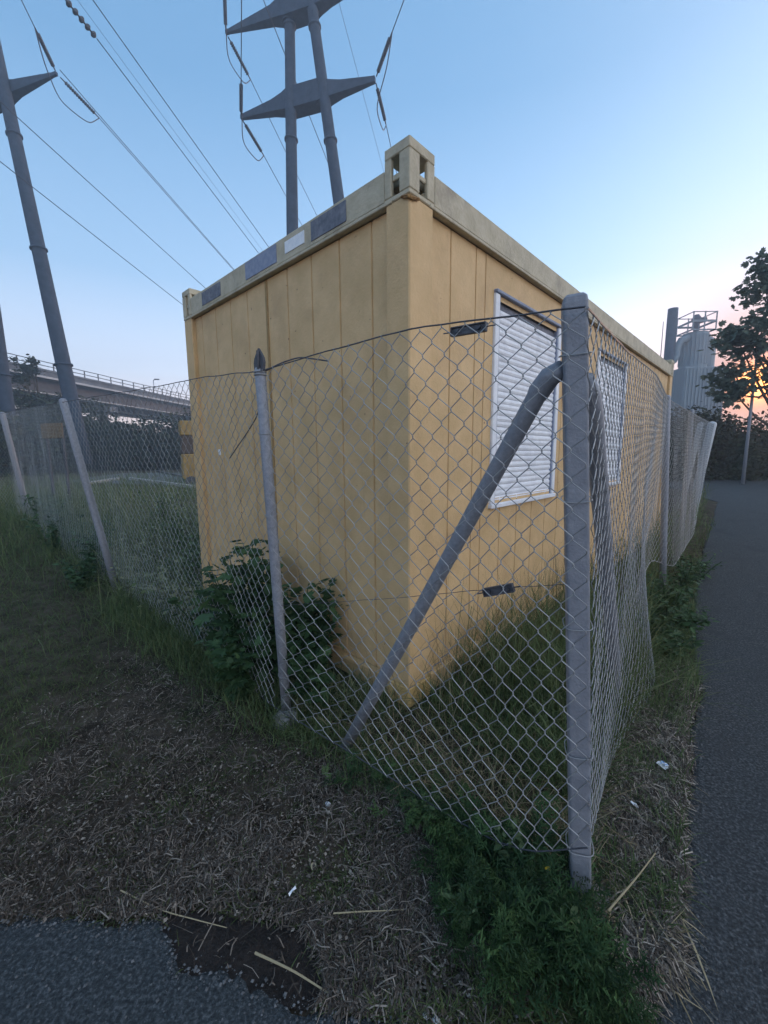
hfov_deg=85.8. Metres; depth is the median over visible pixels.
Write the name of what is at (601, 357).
window
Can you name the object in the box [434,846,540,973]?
feathery weed
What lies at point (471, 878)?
dry stems
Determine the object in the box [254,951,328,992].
dry stalk
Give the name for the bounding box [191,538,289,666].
leafy weed
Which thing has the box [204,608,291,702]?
leafy weed
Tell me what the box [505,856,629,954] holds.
feathery weed
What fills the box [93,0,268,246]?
power cable
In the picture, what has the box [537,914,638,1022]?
feathery weed
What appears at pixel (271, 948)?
wet soil
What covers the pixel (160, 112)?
power cable
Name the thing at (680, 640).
leafy weed
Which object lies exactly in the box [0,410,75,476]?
dark bush
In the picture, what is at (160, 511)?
leafy weed
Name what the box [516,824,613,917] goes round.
feathery weed
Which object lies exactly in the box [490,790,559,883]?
feathery weed
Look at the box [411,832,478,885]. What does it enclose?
feathery weed
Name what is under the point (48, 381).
road bridge
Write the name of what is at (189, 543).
leafy weed
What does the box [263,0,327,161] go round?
power cable
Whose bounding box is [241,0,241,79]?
power cable
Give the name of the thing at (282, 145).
power cable
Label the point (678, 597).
leafy weed
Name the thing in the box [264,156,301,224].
power cable
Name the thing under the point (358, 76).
power cable
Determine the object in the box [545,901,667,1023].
feathery weed
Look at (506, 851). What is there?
leafy weed
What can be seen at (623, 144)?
sky
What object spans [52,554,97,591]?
leafy weed
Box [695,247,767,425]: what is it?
broadleaf tree
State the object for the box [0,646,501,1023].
soil crumbs
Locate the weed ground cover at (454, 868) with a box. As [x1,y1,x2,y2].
[418,801,664,1023]
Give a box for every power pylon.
[0,28,99,463]
[223,0,392,234]
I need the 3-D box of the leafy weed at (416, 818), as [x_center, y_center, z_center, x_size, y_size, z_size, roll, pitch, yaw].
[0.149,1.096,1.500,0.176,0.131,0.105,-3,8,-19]
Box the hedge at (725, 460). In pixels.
[669,401,767,481]
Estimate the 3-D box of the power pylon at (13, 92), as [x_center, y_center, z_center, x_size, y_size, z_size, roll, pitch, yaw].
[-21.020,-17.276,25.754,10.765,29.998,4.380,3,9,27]
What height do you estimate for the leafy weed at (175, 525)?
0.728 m
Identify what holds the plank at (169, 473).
on the gravel yard at (160, 475)
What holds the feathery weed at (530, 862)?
on the ground at (132, 681)
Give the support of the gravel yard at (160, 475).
on the ground at (132, 681)
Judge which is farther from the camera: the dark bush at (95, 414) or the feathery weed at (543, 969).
the dark bush at (95, 414)
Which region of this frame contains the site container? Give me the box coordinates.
[182,135,673,706]
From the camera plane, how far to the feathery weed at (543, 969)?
1.04 m
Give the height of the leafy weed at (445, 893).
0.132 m
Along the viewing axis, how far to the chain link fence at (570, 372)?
1.34 m
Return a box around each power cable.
[0,101,204,287]
[0,161,182,304]
[60,70,233,268]
[78,1,262,250]
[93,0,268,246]
[97,39,257,251]
[100,119,232,268]
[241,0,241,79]
[251,81,316,214]
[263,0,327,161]
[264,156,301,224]
[339,4,383,170]
[392,0,403,31]
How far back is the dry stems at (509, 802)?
1.75 m
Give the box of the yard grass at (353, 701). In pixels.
[45,473,432,730]
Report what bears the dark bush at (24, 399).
on the ground at (132, 681)
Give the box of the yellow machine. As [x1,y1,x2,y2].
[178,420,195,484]
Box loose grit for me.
[0,597,767,1023]
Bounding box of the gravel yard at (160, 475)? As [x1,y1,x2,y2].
[59,473,185,484]
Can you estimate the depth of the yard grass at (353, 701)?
4.04 m
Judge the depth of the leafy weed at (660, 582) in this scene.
3.52 m
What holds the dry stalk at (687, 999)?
on the asphalt path
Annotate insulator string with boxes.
[65,0,95,37]
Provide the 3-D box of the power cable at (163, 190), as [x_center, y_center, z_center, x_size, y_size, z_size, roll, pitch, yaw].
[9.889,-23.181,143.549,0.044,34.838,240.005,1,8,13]
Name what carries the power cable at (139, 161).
attached to the power pylon at (13, 92)
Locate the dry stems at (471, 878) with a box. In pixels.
[415,821,598,1003]
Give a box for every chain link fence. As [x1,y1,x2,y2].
[0,292,610,910]
[586,306,716,847]
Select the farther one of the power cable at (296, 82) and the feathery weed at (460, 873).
the power cable at (296, 82)
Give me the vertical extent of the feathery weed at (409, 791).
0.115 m
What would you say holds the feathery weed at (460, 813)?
on the ground at (132, 681)
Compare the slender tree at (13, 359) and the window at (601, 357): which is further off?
the slender tree at (13, 359)
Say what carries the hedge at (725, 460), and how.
on the ground at (132, 681)
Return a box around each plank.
[91,477,118,482]
[128,477,194,487]
[154,470,181,476]
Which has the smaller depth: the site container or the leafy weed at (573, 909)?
the leafy weed at (573, 909)
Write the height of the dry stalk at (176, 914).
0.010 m
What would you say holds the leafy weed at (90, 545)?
on the ground at (132, 681)
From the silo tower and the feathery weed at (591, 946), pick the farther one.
the silo tower
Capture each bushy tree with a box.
[674,406,747,430]
[687,407,741,433]
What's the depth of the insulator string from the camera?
18.36 m
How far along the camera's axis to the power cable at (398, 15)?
18.67 m
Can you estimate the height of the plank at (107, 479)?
0.100 m
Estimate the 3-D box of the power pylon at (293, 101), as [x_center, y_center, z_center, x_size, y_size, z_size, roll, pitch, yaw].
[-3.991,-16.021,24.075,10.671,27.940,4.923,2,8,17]
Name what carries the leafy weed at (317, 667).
on the ground at (132, 681)
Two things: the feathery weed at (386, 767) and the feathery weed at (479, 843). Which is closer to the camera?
the feathery weed at (479, 843)
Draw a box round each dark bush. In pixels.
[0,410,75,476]
[12,387,122,470]
[24,392,133,438]
[69,406,190,470]
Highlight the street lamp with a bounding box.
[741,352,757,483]
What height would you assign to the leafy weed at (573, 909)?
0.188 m
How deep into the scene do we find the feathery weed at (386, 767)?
1.67 m
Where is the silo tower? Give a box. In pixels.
[663,307,725,428]
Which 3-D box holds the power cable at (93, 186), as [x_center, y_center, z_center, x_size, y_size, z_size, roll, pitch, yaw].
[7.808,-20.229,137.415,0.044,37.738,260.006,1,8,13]
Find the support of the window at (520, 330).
in the site container
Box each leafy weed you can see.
[19,486,70,530]
[21,506,76,551]
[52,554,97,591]
[70,509,116,559]
[79,531,114,577]
[138,485,184,526]
[155,506,189,550]
[161,574,230,644]
[162,537,200,581]
[167,522,200,561]
[179,552,201,589]
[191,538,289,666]
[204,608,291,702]
[230,577,348,690]
[284,641,341,713]
[404,796,447,831]
[439,872,480,928]
[490,819,528,868]
[548,889,579,982]
[632,596,696,646]
[644,578,693,624]
[646,570,703,604]
[653,628,703,663]
[656,557,705,596]
[660,603,718,638]
[668,550,726,579]
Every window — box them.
[488,288,560,508]
[589,348,628,488]
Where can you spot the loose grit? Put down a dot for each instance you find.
(194, 969)
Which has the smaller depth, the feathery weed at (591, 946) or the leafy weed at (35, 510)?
the feathery weed at (591, 946)
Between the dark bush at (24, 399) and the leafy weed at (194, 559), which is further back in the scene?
the dark bush at (24, 399)
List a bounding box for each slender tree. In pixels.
[8,356,32,412]
[15,362,45,414]
[22,353,51,412]
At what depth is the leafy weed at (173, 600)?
2.92 m
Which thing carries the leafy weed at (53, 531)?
on the ground at (132, 681)
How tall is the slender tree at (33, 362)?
10.027 m
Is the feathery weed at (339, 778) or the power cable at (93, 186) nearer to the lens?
the feathery weed at (339, 778)
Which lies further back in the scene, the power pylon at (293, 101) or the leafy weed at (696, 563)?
the power pylon at (293, 101)
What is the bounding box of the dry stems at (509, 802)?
[278,524,721,1023]
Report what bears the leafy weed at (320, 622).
on the ground at (132, 681)
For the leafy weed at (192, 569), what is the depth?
4.06 m
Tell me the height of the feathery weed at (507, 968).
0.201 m
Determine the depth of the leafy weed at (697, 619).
2.98 m
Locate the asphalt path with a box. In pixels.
[0,478,767,1023]
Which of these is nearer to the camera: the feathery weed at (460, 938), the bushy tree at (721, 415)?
the feathery weed at (460, 938)
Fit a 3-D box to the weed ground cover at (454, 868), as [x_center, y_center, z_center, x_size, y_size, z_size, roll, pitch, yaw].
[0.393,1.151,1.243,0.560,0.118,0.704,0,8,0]
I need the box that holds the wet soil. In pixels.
[161,909,322,1010]
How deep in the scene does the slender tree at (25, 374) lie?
34.65 m
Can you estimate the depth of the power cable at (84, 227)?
25.84 m
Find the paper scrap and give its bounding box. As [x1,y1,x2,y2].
[656,761,668,769]
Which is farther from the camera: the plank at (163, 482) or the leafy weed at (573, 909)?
the plank at (163, 482)
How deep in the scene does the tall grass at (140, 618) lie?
2.15 m
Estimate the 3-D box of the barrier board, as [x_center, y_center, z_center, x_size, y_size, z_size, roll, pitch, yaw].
[-7.484,-1.062,9.463,0.660,1.897,0.080,2,8,17]
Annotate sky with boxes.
[0,0,767,432]
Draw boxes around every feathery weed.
[321,749,365,795]
[366,750,401,786]
[367,781,440,836]
[397,770,467,809]
[403,779,488,854]
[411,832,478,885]
[427,880,499,965]
[430,859,504,927]
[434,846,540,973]
[436,810,541,899]
[466,901,569,1023]
[473,838,608,921]
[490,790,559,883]
[492,890,570,1005]
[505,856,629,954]
[506,882,623,1023]
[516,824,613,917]
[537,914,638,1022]
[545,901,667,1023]
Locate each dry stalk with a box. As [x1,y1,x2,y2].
[120,890,226,927]
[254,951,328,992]
[333,909,402,913]
[607,853,655,911]
[666,986,701,1009]
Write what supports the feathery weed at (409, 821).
on the ground at (132, 681)
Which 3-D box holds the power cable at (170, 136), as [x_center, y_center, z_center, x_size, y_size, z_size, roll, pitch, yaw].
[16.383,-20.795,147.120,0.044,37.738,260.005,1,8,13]
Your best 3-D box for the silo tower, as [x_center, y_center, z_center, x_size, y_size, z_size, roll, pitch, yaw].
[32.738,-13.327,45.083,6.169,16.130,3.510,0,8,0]
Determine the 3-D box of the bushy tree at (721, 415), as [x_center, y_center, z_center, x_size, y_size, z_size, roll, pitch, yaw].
[21.947,-4.854,29.695,8.287,5.794,7.505,0,8,0]
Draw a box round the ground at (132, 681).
[0,469,717,1023]
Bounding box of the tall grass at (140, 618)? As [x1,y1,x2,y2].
[0,468,748,943]
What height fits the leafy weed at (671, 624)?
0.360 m
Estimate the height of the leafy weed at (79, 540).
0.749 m
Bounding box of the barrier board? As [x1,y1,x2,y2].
[40,423,70,499]
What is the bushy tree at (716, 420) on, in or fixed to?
on the ground at (132, 681)
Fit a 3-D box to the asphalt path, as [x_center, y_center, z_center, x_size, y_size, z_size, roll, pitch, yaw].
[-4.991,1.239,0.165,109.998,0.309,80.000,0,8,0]
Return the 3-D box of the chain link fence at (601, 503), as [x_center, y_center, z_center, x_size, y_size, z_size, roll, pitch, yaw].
[3.193,-0.246,4.569,0.470,1.954,8.958,6,10,39]
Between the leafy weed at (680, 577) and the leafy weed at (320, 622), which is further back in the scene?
the leafy weed at (680, 577)
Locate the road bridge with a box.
[7,353,190,426]
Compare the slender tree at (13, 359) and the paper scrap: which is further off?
the slender tree at (13, 359)

